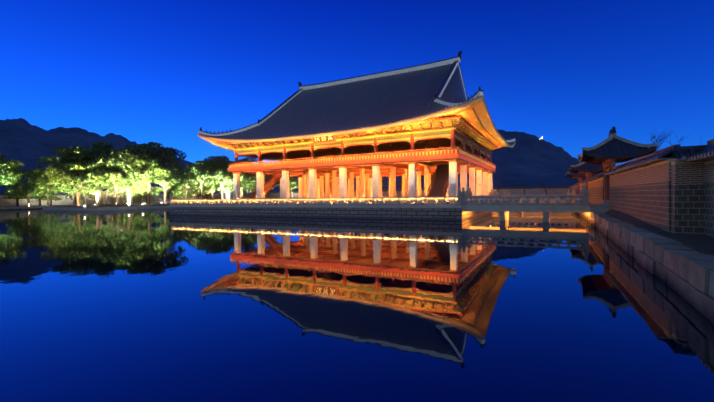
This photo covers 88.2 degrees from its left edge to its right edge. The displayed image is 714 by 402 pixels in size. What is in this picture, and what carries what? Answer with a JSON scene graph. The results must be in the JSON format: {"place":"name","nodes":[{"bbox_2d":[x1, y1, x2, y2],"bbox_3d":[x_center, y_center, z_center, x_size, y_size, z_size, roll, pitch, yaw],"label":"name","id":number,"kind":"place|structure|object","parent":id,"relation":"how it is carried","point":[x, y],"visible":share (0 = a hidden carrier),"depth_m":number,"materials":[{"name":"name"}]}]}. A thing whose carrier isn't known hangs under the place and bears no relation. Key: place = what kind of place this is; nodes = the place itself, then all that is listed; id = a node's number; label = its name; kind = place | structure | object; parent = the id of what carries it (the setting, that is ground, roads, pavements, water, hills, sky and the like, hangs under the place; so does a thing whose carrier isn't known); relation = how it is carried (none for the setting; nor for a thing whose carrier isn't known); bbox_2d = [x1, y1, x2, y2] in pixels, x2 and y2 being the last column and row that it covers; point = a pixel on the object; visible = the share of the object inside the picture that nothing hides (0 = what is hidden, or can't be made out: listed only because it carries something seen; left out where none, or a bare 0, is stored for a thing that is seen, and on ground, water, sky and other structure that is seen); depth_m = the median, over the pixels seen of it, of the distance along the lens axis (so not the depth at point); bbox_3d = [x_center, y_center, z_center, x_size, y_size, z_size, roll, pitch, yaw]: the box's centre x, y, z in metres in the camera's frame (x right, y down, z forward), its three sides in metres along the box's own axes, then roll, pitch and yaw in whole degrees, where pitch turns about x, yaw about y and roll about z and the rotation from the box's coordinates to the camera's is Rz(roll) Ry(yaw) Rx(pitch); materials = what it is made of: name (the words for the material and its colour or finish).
{"place":"outdoors","nodes":[
{"label":"outdoors","id":0,"kind":"place"},
{"bbox_2d":[4,202,188,209],"bbox_3d":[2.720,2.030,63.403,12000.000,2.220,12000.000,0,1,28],"label":"ground","id":1,"kind":"structure","parent":0,"point":[56,205],"depth_m":118.35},
{"bbox_2d":[4,166,434,205],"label":"bushes","id":2,"kind":"object","parent":1,"relation":"on","point":[42,195],"visible":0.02,"depth_m":124.77,"materials":[{"name":"green plant"}]},
{"bbox_2d":[0,185,570,206],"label":"palace walls","id":3,"kind":"structure","parent":1,"relation":"on","point":[517,190],"depth_m":126.60,"materials":[{"name":"stone"}]},
{"bbox_2d":[0,202,713,323],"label":"shore walls","id":4,"kind":"structure","parent":1,"relation":"on","point":[686,273],"depth_m":10.15,"materials":[{"name":"stone"}]},
{"bbox_2d":[461,185,590,221],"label":"stone bridges","id":5,"kind":"structure","parent":4,"relation":"on","point":[507,203],"depth_m":32.92,"materials":[{"name":"stone"}]},
{"bbox_2d":[495,129,700,194],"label":"bare trees","id":6,"kind":"object","parent":1,"relation":"on","point":[659,140],"visible":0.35,"depth_m":37.05,"materials":[{"name":"brown plant"}]},
{"bbox_2d":[565,127,713,236],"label":"wall and gates","id":7,"kind":"structure","parent":1,"relation":"on","point":[669,189],"depth_m":17.66,"materials":[{"name":"brick"}]},
{"bbox_2d":[0,118,584,195],"bbox_3d":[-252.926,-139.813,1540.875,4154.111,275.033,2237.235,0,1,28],"label":"mountains","id":8,"kind":"structure","parent":0,"point":[533,160],"depth_m":969.53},
{"bbox_2d":[0,208,713,401],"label":"water","id":9,"kind":"structure","parent":0,"point":[151,305],"depth_m":7.56,"materials":[{"name":"blue liquid"}]},
{"bbox_2d":[43,201,226,210],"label":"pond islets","id":10,"kind":"object","parent":9,"relation":"in","point":[106,207],"visible":0.33,"depth_m":83.16,"materials":[{"name":"stone"}]},
{"bbox_2d":[0,141,324,205],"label":"pine trees","id":11,"kind":"object","parent":10,"relation":"on","point":[131,169],"visible":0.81,"depth_m":91.12,"materials":[{"name":"green plant"}]},
{"bbox_2d":[168,202,489,219],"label":"island platform","id":12,"kind":"structure","parent":9,"relation":"in","point":[436,212],"depth_m":41.26,"materials":[{"name":"stone"}]},
{"bbox_2d":[212,199,448,203],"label":"lights","id":13,"kind":"object","parent":12,"relation":"on","point":[345,203],"visible":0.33,"depth_m":45.62,"materials":[{"name":"yellow metal"}]},
{"bbox_2d":[169,187,509,204],"bbox_3d":[1.273,-0.718,64.118,42.930,1.734,44.130,0,1,28],"label":"island railing","id":14,"kind":"object","parent":12,"relation":"on","point":[243,200],"visible":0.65,"depth_m":42.70,"materials":[{"name":"stone"}]},
{"bbox_2d":[221,160,492,203],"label":"columns","id":15,"kind":"structure","parent":12,"relation":"on","point":[311,184],"depth_m":54.28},
{"bbox_2d":[228,146,495,201],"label":"pavilion floor and balcony","id":16,"kind":"structure","parent":15,"relation":"on","point":[436,159],"depth_m":50.22,"materials":[{"name":"red wood"}]},
{"bbox_2d":[233,128,491,163],"bbox_3d":[2.603,-7.058,63.284,35.200,3.100,29.300,0,1,28],"label":"upper story","id":17,"kind":"object","parent":16,"relation":"on","point":[436,138],"visible":0.5,"depth_m":52.53,"materials":[{"name":"wood"}]},
{"bbox_2d":[225,115,497,151],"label":"pavilion bracket sets","id":18,"kind":"object","parent":17,"relation":"on","point":[451,122],"visible":0.35,"depth_m":47.16,"materials":[{"name":"orange wood"}]},
{"bbox_2d":[198,64,514,151],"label":"pavilion roof","id":19,"kind":"structure","parent":18,"relation":"on","point":[398,99],"depth_m":52.79,"materials":[{"name":"grey tile"}]},
{"bbox_2d":[312,135,335,143],"bbox_3d":[-4.473,-8.761,49.159,3.560,1.973,0.659,0,1,28],"label":"name plaque","id":20,"kind":"object","parent":19,"relation":"attached to","point":[325,139],"visible":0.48,"depth_m":49.20,"materials":[{"name":"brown wood"}]},
{"bbox_2d":[198,51,514,141],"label":"pavilion ridges","id":21,"kind":"object","parent":19,"relation":"on","point":[455,62],"visible":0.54,"depth_m":58.72,"materials":[{"name":"paint"}]},
{"bbox_2d":[0,0,713,165],"label":"sky","id":22,"kind":"structure","parent":0,"point":[565,73],"materials":[{"name":"blue"}]},
{"bbox_2d":[604,210,713,255],"bbox_3d":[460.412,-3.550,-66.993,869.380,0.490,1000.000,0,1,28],"label":"bank ground","id":23,"kind":"structure","parent":0,"point":[702,243],"depth_m":14.40,"materials":[{"name":"grey stone"}]}
]}

